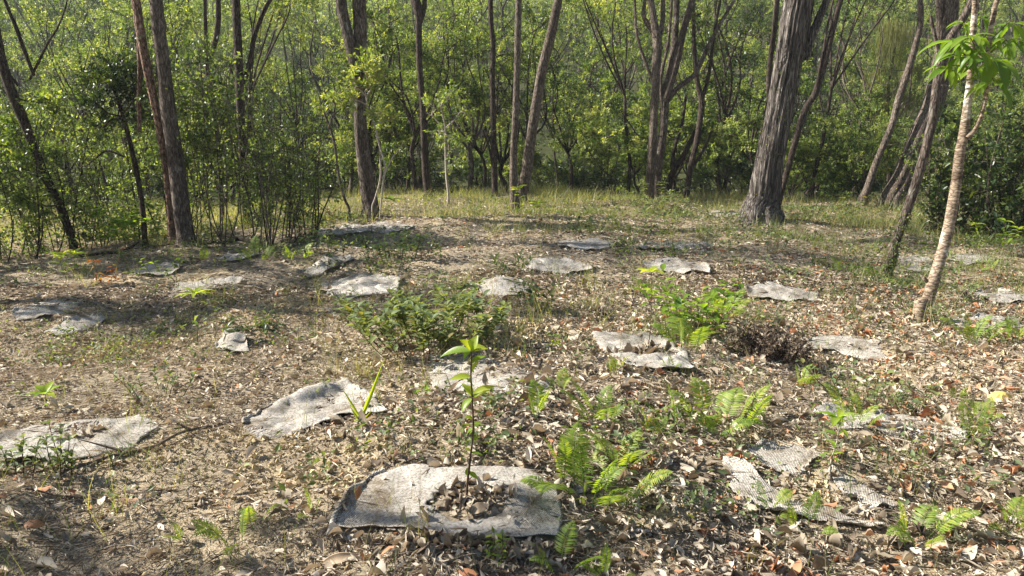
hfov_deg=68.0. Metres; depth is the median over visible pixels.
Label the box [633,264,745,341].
broad leaved plant
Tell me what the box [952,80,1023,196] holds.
forest tree
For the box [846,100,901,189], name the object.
forest tree
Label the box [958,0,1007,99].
forest tree
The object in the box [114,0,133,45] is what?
forest tree
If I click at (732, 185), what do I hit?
understory bush
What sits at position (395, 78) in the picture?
forest tree
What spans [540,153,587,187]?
understory bush
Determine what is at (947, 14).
tree
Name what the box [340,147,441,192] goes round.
understory bush
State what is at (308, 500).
fern
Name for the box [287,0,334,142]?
forest tree
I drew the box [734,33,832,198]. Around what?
forest tree
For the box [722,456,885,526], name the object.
jute mat
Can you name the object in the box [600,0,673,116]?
forest tree
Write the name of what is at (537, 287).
glossy plant
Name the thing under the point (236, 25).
tree
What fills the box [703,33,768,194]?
forest tree
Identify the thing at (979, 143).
understory bush
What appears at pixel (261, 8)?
forest tree
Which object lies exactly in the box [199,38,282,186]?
forest tree
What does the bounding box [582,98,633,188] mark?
forest tree
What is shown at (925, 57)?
forest tree
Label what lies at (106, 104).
forest tree
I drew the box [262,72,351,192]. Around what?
forest tree
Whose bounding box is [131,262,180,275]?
jute mat
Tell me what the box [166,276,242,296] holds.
jute mat
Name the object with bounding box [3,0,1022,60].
forest
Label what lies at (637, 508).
fallen stick
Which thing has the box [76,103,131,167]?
forest tree
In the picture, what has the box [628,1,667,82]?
forest tree
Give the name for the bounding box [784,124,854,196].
understory bush
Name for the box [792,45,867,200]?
forest tree
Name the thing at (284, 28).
forest tree
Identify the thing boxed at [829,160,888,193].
understory bush
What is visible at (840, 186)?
understory bush
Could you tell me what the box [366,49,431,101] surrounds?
forest tree
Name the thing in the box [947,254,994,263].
jute mat
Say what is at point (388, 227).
jute mat
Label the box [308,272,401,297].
jute mat
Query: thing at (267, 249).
fern
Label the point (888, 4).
forest tree
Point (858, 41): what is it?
forest tree
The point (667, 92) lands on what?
tree
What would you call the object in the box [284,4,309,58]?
forest tree
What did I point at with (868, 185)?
tree
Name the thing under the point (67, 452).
oval leaved shrub
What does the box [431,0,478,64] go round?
forest tree
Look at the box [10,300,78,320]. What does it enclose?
jute mat
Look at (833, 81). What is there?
forest tree
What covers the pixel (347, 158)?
understory bush
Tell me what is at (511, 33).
forest tree
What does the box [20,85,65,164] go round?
forest tree
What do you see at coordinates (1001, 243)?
leafy seedling
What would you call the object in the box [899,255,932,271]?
jute mat
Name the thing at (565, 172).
understory bush
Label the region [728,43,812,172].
forest tree
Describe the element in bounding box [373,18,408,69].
forest tree
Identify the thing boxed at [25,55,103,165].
forest tree
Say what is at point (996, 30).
forest tree
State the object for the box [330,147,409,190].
understory bush
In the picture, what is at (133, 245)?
fallen stick
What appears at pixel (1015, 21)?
forest tree
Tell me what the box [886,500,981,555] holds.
fern
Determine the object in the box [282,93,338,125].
understory bush
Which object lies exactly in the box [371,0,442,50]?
forest tree
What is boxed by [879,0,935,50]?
forest tree
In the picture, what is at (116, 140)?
understory bush
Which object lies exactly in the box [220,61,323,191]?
forest tree
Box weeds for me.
[0,191,1023,533]
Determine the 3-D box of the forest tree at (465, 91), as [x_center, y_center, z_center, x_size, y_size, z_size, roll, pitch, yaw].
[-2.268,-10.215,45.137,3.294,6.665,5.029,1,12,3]
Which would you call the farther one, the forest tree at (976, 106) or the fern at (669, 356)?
the forest tree at (976, 106)
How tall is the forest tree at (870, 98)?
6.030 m
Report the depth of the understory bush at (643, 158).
22.27 m
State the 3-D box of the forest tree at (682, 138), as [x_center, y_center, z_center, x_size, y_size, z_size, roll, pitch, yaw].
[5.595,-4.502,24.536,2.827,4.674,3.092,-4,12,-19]
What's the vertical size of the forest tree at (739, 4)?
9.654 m
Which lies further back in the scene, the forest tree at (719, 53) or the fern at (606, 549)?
the forest tree at (719, 53)
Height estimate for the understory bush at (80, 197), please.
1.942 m
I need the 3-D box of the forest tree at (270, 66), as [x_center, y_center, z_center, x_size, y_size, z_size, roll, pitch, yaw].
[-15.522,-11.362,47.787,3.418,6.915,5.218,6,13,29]
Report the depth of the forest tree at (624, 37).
32.97 m
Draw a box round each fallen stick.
[25,487,167,499]
[61,419,240,474]
[78,237,238,256]
[442,354,484,390]
[501,335,586,352]
[595,462,700,509]
[617,515,652,533]
[632,487,641,511]
[651,489,676,508]
[661,450,674,467]
[798,524,866,549]
[919,396,928,413]
[927,262,967,271]
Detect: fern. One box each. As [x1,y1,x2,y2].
[160,522,210,543]
[191,246,210,262]
[191,509,246,555]
[234,235,275,264]
[238,504,282,528]
[282,243,312,260]
[297,488,320,520]
[484,529,506,548]
[520,421,672,512]
[526,379,549,419]
[529,520,602,575]
[546,367,570,393]
[559,379,627,427]
[560,425,591,448]
[580,544,635,575]
[587,430,652,468]
[606,355,629,373]
[636,406,667,431]
[642,377,772,436]
[651,316,719,353]
[661,355,681,370]
[693,289,752,319]
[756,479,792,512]
[779,490,839,534]
[795,363,821,388]
[822,383,884,428]
[828,256,855,270]
[864,264,884,279]
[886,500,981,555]
[939,314,1012,344]
[949,385,969,396]
[958,401,992,438]
[963,396,1004,421]
[976,259,997,269]
[987,497,1023,533]
[994,319,1023,343]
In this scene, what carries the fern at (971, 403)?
on the ground at (264, 444)
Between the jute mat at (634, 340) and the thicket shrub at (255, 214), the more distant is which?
the thicket shrub at (255, 214)
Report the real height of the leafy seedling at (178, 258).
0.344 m
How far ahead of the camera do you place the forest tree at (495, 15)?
68.57 m
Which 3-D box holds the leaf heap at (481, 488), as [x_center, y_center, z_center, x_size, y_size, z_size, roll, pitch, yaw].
[-0.192,0.930,3.297,0.432,0.160,0.352,0,12,0]
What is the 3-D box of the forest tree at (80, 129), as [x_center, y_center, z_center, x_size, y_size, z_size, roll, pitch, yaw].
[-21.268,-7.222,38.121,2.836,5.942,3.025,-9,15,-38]
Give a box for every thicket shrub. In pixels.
[0,88,108,263]
[0,100,127,253]
[19,149,147,242]
[39,80,236,247]
[124,5,263,241]
[165,57,325,251]
[222,136,333,227]
[232,113,356,245]
[898,121,1023,222]
[902,102,1023,239]
[968,73,1023,231]
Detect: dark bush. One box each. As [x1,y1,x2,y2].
[300,216,353,273]
[353,214,452,271]
[620,176,701,211]
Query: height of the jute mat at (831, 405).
0.131 m
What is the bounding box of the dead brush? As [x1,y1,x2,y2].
[719,321,817,364]
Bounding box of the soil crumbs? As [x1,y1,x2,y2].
[0,276,1023,575]
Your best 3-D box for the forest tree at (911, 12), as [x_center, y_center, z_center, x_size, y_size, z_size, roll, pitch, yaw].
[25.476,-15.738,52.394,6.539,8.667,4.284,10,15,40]
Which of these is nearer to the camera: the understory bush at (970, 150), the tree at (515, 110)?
the tree at (515, 110)
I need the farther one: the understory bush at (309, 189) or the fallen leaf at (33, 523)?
the understory bush at (309, 189)
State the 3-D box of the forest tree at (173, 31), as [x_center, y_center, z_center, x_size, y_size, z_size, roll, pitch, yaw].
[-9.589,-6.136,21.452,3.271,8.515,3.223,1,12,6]
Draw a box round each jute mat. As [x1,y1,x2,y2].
[0,414,159,460]
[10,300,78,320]
[44,312,109,335]
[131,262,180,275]
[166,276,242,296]
[215,326,249,351]
[218,251,258,260]
[241,377,388,437]
[295,255,354,276]
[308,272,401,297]
[318,222,413,235]
[329,464,562,539]
[428,353,553,393]
[469,276,528,296]
[524,257,593,273]
[555,238,614,249]
[592,331,694,369]
[634,241,712,250]
[643,257,710,273]
[704,210,737,216]
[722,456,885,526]
[744,282,818,300]
[744,438,819,475]
[789,335,886,360]
[814,402,966,440]
[828,464,898,508]
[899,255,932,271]
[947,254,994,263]
[948,312,1023,328]
[970,288,1023,302]
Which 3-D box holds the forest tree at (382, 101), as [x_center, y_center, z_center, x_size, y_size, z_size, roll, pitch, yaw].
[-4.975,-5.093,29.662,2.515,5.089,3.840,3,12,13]
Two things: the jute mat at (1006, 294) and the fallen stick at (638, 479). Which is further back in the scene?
the jute mat at (1006, 294)
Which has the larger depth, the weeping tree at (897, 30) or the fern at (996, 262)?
the weeping tree at (897, 30)
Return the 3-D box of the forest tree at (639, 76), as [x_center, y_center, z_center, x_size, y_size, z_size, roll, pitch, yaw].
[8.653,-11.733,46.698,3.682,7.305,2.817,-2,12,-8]
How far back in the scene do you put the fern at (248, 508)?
3.20 m
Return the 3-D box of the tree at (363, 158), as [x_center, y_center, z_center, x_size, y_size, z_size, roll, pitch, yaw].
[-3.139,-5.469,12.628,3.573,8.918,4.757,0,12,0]
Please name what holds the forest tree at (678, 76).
on the ground at (264, 444)
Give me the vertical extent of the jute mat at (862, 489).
0.090 m
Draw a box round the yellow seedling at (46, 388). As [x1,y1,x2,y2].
[24,381,62,412]
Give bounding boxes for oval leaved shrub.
[0,434,44,475]
[26,420,79,475]
[104,356,200,399]
[104,443,134,465]
[304,377,329,392]
[332,272,511,359]
[333,290,364,319]
[796,358,942,413]
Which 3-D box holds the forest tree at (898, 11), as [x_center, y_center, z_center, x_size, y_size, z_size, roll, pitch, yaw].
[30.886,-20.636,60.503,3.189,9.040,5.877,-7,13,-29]
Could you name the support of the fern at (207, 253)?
on the ground at (264, 444)
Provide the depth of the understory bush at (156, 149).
21.14 m
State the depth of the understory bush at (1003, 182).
23.33 m
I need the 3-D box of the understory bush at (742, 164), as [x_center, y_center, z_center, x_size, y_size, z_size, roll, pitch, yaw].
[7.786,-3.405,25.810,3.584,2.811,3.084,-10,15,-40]
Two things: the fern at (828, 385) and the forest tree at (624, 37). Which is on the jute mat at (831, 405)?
the fern at (828, 385)
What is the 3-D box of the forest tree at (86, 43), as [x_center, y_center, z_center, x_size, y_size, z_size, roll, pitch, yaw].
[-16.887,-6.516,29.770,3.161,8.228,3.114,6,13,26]
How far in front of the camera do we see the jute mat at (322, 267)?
9.70 m
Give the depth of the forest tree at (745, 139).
33.55 m
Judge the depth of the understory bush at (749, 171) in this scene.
21.54 m
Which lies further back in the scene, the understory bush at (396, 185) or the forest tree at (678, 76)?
the understory bush at (396, 185)
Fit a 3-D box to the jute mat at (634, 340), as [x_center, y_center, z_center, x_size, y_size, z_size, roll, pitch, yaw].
[0.992,0.459,5.759,0.668,0.226,1.586,0,12,0]
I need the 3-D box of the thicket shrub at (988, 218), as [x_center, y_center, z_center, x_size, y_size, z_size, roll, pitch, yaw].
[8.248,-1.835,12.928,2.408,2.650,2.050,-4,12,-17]
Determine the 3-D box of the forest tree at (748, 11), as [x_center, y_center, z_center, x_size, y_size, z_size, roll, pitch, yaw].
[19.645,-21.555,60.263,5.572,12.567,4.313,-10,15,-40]
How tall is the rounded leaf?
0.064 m
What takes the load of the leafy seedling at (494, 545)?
on the ground at (264, 444)
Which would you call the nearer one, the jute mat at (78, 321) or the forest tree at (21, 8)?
the jute mat at (78, 321)
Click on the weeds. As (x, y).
(680, 213)
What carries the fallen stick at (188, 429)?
on the ground at (264, 444)
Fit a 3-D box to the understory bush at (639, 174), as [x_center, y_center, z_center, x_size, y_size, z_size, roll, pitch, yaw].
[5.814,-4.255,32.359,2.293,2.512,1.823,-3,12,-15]
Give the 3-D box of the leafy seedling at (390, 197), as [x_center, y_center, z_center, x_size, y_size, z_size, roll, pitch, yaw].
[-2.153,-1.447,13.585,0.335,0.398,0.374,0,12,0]
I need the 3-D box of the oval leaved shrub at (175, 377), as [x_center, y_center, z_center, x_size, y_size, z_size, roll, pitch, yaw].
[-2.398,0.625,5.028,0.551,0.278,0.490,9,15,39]
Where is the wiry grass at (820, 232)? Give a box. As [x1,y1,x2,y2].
[0,200,1023,575]
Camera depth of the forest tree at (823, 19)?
56.41 m
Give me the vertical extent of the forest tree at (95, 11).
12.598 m
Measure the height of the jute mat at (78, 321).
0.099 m
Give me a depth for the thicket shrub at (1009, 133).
12.88 m
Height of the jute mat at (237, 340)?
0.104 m
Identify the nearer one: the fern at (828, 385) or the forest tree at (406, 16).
the fern at (828, 385)
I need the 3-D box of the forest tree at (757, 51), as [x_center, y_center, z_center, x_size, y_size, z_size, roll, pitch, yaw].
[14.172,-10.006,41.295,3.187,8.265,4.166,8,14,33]
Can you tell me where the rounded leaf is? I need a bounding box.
[987,391,1011,402]
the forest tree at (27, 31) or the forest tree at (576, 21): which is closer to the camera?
the forest tree at (576, 21)
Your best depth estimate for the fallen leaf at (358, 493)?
3.32 m
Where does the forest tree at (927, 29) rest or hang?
on the ground at (264, 444)
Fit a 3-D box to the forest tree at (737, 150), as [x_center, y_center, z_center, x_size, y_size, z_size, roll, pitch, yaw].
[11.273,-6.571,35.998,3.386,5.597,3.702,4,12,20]
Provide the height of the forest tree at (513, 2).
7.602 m
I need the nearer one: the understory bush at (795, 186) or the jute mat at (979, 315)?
the jute mat at (979, 315)
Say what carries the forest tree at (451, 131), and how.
on the ground at (264, 444)
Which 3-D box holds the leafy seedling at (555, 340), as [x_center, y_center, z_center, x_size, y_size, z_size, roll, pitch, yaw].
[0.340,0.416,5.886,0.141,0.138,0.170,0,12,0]
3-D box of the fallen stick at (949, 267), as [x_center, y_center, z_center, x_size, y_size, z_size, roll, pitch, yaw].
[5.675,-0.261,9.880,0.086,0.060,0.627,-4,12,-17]
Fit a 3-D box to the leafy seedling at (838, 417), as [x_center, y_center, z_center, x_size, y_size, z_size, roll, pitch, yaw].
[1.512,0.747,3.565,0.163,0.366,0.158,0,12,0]
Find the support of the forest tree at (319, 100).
on the ground at (264, 444)
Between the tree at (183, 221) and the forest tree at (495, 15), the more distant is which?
the forest tree at (495, 15)
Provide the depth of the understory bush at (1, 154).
22.79 m
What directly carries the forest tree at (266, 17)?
on the ground at (264, 444)
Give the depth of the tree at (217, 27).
15.21 m
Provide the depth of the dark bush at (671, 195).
15.85 m
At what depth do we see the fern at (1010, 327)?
5.83 m
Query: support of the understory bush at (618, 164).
on the ground at (264, 444)
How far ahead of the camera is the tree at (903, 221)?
8.60 m
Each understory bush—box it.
[0,117,80,199]
[0,122,53,186]
[21,168,90,197]
[47,179,98,201]
[50,109,198,194]
[68,154,154,189]
[89,158,164,198]
[112,180,163,201]
[129,151,216,191]
[134,176,165,199]
[143,138,230,203]
[156,139,227,206]
[185,114,265,202]
[222,145,271,188]
[226,133,297,200]
[227,176,273,199]
[249,168,317,197]
[279,139,340,191]
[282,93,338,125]
[299,172,335,195]
[311,158,381,195]
[325,126,399,184]
[326,104,420,193]
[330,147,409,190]
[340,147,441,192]
[372,116,449,191]
[378,157,414,189]
[403,172,460,192]
[430,153,504,192]
[439,149,499,192]
[472,146,545,188]
[478,173,533,192]
[486,134,588,190]
[534,165,601,193]
[540,88,659,197]
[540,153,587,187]
[556,160,619,193]
[556,164,620,193]
[558,158,623,197]
[568,142,637,195]
[598,139,694,187]
[599,134,669,194]
[630,160,670,195]
[631,96,725,193]
[641,171,703,196]
[666,105,764,197]
[682,151,795,197]
[685,150,753,195]
[692,167,748,196]
[710,168,748,196]
[783,133,850,196]
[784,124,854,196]
[787,111,865,197]
[788,160,827,195]
[800,165,858,200]
[811,104,935,200]
[819,181,859,200]
[824,162,922,200]
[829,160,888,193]
[879,168,947,200]
[896,121,1002,186]
[909,99,993,120]
[914,98,1023,191]
[928,139,991,187]
[976,159,1022,200]
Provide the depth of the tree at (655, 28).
17.18 m
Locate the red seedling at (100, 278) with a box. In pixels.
[87,259,120,282]
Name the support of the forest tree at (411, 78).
on the ground at (264, 444)
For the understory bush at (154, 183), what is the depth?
29.52 m
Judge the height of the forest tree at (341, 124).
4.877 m
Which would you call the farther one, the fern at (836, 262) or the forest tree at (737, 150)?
the forest tree at (737, 150)
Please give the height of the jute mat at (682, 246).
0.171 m
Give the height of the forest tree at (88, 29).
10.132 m
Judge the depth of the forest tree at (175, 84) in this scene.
20.65 m
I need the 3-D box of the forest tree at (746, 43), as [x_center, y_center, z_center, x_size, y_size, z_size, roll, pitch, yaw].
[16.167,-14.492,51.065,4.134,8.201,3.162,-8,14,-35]
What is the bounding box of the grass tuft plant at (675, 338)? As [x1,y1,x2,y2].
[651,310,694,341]
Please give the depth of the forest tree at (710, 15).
49.13 m
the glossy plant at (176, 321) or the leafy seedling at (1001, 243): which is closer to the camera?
the glossy plant at (176, 321)
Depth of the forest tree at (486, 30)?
61.94 m
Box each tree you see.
[0,0,56,75]
[0,0,59,92]
[0,0,60,111]
[0,0,92,250]
[0,0,109,203]
[0,0,114,145]
[0,1,17,79]
[0,6,29,106]
[0,20,42,110]
[0,27,66,154]
[0,57,61,199]
[0,62,45,113]
[0,110,70,155]
[1,2,63,50]
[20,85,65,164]
[21,0,74,74]
[22,16,117,197]
[24,1,84,75]
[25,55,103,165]
[26,76,92,198]
[27,39,89,190]
[41,0,136,200]
[41,72,112,179]
[54,0,90,69]
[58,4,103,73]
[60,0,148,193]
[61,86,106,191]
[64,83,122,206]
[67,44,156,246]
[69,0,129,107]
[73,0,109,40]
[76,0,126,52]
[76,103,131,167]
[82,0,214,200]
[86,0,155,142]
[95,0,172,53]
[101,123,144,192]
[109,47,254,162]
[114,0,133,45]
[118,44,202,125]
[131,0,175,244]
[134,9,203,85]
[141,0,182,73]
[148,0,232,205]
[149,0,201,247]
[163,0,202,118]
[163,0,246,87]
[169,0,232,96]
[172,41,204,81]
[176,65,231,201]
[194,6,250,83]
[199,0,231,76]
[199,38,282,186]
[200,59,273,205]
[203,0,224,219]
[209,0,276,71]
[209,0,335,162]
[212,9,294,193]
[215,39,293,123]
[217,51,289,113]
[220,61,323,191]
[227,0,271,223]
[232,35,271,99]
[241,0,275,54]
[241,0,296,68]
[241,0,339,195]
[242,0,276,76]
[258,69,335,190]
[259,55,324,146]
[259,76,300,134]
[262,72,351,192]
[266,2,305,88]
[270,11,344,92]
[276,0,337,124]
[284,0,399,196]
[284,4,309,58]
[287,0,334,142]
[291,58,345,195]
[309,0,382,86]
[310,90,353,218]
[315,113,347,190]
[326,8,373,115]
[327,2,330,91]
[328,88,353,135]
[329,20,427,181]
[331,0,367,24]
[331,44,403,217]
[335,0,379,217]
[341,0,498,191]
[342,0,402,94]
[347,0,413,59]
[350,57,407,192]
[352,17,455,191]
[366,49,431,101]
[367,0,474,189]
[369,93,418,191]
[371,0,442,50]
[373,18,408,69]
[376,0,416,94]
[384,68,464,175]
[388,68,447,156]
[395,0,441,77]
[406,6,511,192]
[408,27,540,191]
[411,0,432,196]
[420,0,487,177]
[421,77,478,203]
[425,0,457,40]
[427,0,470,116]
[428,1,484,52]
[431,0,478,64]
[434,63,506,195]
[435,8,546,191]
[436,66,460,193]
[444,63,487,162]
[458,0,498,75]
[460,0,528,196]
[462,0,581,191]
[468,105,548,192]
[477,0,488,69]
[482,0,526,53]
[484,0,524,56]
[485,0,514,61]
[497,0,506,135]
[501,1,581,193]
[509,0,521,212]
[509,23,632,194]
[517,0,565,203]
[521,0,601,104]
[522,0,565,92]
[522,0,601,190]
[526,26,586,102]
[537,0,574,27]
[544,36,635,192]
[547,82,635,197]
[559,9,610,102]
[560,0,672,197]
[562,0,592,71]
[573,0,641,168]
[576,0,663,188]
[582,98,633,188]
[588,0,691,119]
[591,0,611,66]
[596,0,633,73]
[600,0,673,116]
[600,68,682,196]
[619,2,724,194]
[624,37,664,101]
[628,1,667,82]
[632,42,708,186]
[633,0,695,201]
[637,0,719,195]
[638,92,713,160]
[641,0,725,94]
[641,77,716,197]
[645,80,716,194]
[647,0,735,198]
[657,0,737,194]
[662,7,752,169]
[662,30,702,99]
[673,0,778,196]
[677,33,764,170]
[679,0,720,95]
[681,0,723,30]
[684,0,748,199]
[697,0,773,70]
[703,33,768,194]
[706,75,814,163]
[711,0,731,109]
[716,72,765,181]
[716,93,748,159]
[726,98,811,167]
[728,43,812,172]
[729,8,778,100]
[732,0,829,227]
[733,60,807,164]
[734,1,768,71]
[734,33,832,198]
[740,0,781,77]
[743,30,778,103]
[751,0,783,40]
[762,0,827,103]
[766,0,779,101]
[767,0,877,126]
[779,0,872,75]
[780,0,855,206]
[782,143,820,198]
[791,85,834,135]
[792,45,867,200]
[810,0,909,199]
[812,0,839,46]
[820,16,924,173]
[826,5,894,180]
[829,0,930,70]
[835,4,928,200]
[836,103,898,194]
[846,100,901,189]
[851,0,895,35]
[851,14,930,183]
[852,52,911,104]
[856,0,912,116]
[857,0,952,207]
[870,0,935,49]
[876,0,958,208]
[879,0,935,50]
[880,0,971,282]
[885,45,997,162]
[886,41,966,160]
[890,0,935,108]
[902,86,1023,199]
[911,0,1023,324]
[912,8,983,106]
[914,42,933,113]
[914,92,1004,134]
[945,92,985,128]
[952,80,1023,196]
[955,0,990,110]
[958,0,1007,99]
[971,52,1023,128]
[975,15,1023,123]
[979,0,1004,34]
[986,0,1023,18]
[991,0,1023,60]
[993,27,1023,116]
[1011,76,1023,155]
[1014,0,1023,54]
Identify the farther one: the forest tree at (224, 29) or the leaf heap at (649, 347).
the forest tree at (224, 29)
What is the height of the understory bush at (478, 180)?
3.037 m
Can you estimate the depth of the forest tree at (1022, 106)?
39.34 m
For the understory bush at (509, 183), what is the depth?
33.62 m
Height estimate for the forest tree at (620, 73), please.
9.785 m
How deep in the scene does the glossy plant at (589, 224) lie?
11.44 m
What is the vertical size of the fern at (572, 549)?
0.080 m
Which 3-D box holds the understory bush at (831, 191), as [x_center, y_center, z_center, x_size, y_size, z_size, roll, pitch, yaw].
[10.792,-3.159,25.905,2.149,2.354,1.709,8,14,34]
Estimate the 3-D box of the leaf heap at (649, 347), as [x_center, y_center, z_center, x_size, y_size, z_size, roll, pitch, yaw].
[0.951,0.486,5.659,0.501,0.291,0.372,0,12,0]
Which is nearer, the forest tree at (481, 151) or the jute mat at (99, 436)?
the jute mat at (99, 436)
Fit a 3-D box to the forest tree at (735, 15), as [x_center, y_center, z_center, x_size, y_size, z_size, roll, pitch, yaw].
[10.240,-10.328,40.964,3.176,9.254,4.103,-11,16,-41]
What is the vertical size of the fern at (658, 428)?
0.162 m
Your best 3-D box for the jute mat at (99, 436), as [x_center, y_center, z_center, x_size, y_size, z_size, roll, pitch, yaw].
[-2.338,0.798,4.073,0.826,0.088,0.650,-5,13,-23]
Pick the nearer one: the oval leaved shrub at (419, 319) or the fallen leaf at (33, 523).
the fallen leaf at (33, 523)
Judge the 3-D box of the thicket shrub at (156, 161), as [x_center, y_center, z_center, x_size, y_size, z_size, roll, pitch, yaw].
[-6.381,-2.090,13.311,3.224,2.967,1.757,-9,15,-37]
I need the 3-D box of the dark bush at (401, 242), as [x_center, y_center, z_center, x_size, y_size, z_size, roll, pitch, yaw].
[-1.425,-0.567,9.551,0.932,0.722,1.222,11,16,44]
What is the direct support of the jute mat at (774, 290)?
on the ground at (264, 444)
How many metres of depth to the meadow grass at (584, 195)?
16.83 m
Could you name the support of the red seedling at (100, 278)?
on the ground at (264, 444)
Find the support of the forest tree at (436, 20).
on the ground at (264, 444)
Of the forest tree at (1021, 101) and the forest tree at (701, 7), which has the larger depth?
the forest tree at (701, 7)
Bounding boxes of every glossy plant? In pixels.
[158,314,193,333]
[222,310,286,335]
[488,248,538,273]
[504,278,560,310]
[561,212,611,234]
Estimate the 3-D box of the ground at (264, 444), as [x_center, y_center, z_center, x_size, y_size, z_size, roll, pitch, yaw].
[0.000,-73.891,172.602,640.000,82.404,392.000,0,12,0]
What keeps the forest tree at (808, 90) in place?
on the ground at (264, 444)
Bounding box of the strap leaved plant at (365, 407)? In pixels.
[343,358,384,421]
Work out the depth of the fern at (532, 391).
4.07 m
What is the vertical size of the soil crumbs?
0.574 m
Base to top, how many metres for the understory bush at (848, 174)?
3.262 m
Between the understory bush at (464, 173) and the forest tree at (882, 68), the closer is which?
the understory bush at (464, 173)
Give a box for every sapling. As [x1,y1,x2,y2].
[441,335,493,504]
[636,266,664,340]
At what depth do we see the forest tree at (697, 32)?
29.42 m
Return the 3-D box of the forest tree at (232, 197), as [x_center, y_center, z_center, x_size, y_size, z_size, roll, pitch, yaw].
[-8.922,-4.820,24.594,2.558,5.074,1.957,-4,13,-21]
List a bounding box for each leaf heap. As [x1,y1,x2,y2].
[333,527,522,566]
[416,473,516,523]
[433,532,642,571]
[606,339,671,354]
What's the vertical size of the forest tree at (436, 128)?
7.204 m
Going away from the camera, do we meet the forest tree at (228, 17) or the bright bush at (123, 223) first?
the bright bush at (123, 223)
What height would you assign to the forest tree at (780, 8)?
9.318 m
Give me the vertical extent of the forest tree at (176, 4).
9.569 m
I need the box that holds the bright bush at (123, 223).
[80,200,191,248]
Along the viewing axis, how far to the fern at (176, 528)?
3.15 m
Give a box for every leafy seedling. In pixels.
[140,247,183,279]
[384,195,400,215]
[410,383,431,396]
[483,526,509,564]
[510,185,525,209]
[528,200,545,224]
[550,334,561,345]
[635,206,683,246]
[726,213,746,226]
[763,231,790,253]
[815,410,857,481]
[839,195,869,217]
[966,218,1023,257]
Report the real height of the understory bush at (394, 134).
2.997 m
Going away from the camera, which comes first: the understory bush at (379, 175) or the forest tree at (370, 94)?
the forest tree at (370, 94)
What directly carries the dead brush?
on the ground at (264, 444)
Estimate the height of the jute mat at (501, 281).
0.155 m
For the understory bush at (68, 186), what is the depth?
28.37 m
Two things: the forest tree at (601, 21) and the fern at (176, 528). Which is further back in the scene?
the forest tree at (601, 21)
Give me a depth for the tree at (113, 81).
11.49 m
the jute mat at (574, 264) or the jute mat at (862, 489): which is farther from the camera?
the jute mat at (574, 264)
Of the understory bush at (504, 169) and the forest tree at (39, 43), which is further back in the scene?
the forest tree at (39, 43)
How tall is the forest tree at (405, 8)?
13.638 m
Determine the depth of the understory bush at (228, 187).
28.74 m
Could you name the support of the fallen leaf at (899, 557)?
on the ground at (264, 444)
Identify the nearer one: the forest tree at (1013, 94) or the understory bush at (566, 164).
the forest tree at (1013, 94)
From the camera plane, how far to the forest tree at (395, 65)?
31.49 m
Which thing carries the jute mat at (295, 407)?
on the ground at (264, 444)
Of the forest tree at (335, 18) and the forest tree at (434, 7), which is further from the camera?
the forest tree at (434, 7)
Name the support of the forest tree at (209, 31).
on the ground at (264, 444)
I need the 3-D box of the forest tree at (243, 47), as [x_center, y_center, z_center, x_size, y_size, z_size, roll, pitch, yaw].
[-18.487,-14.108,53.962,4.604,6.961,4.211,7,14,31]
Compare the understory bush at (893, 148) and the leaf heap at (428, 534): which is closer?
the leaf heap at (428, 534)
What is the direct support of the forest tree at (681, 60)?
on the ground at (264, 444)
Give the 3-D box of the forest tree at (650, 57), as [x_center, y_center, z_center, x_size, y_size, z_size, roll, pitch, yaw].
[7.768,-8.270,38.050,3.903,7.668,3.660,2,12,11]
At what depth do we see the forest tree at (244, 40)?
31.72 m
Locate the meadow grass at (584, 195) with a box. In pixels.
[0,179,1020,258]
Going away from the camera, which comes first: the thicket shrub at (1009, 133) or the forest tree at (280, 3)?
the thicket shrub at (1009, 133)
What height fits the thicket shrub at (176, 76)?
3.573 m
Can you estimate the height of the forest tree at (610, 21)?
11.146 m
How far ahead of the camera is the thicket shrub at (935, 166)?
14.43 m
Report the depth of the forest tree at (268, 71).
21.60 m
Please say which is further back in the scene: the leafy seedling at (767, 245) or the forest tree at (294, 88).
the forest tree at (294, 88)
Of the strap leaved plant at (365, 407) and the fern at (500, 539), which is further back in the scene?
the strap leaved plant at (365, 407)
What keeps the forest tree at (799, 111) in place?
on the ground at (264, 444)
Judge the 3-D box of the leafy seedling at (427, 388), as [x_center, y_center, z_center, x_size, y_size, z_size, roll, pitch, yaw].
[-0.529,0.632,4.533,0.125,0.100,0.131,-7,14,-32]
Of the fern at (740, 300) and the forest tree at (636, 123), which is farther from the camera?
the forest tree at (636, 123)
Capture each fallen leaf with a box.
[24,519,45,527]
[323,552,358,564]
[355,485,360,499]
[468,502,489,514]
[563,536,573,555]
[872,435,888,440]
[895,554,901,559]
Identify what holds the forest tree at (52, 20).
on the ground at (264, 444)
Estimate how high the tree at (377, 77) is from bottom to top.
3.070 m
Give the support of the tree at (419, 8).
on the ground at (264, 444)
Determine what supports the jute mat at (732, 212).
on the ground at (264, 444)
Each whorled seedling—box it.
[48,248,85,280]
[173,287,215,342]
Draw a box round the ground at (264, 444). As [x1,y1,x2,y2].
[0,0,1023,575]
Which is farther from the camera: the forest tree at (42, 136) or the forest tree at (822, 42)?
the forest tree at (822, 42)

